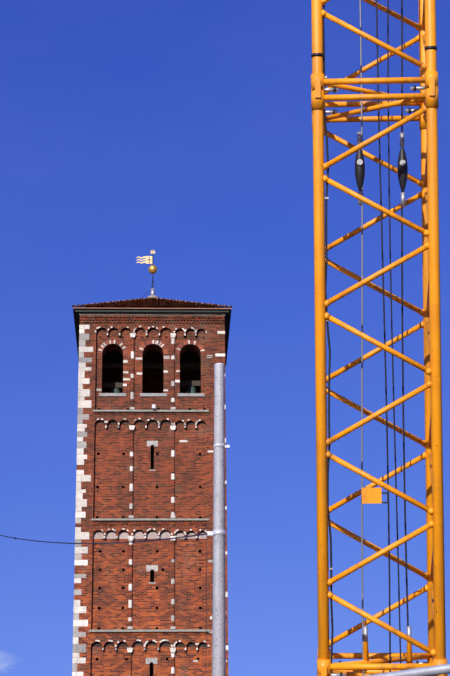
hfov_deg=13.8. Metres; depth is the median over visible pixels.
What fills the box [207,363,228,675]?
tram pole
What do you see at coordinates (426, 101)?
crane boom
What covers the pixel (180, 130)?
sky
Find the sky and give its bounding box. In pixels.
[0,0,449,675]
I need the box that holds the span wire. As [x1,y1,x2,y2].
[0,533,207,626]
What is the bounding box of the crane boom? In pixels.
[311,0,447,675]
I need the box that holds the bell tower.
[72,250,232,675]
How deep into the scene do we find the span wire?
30.23 m

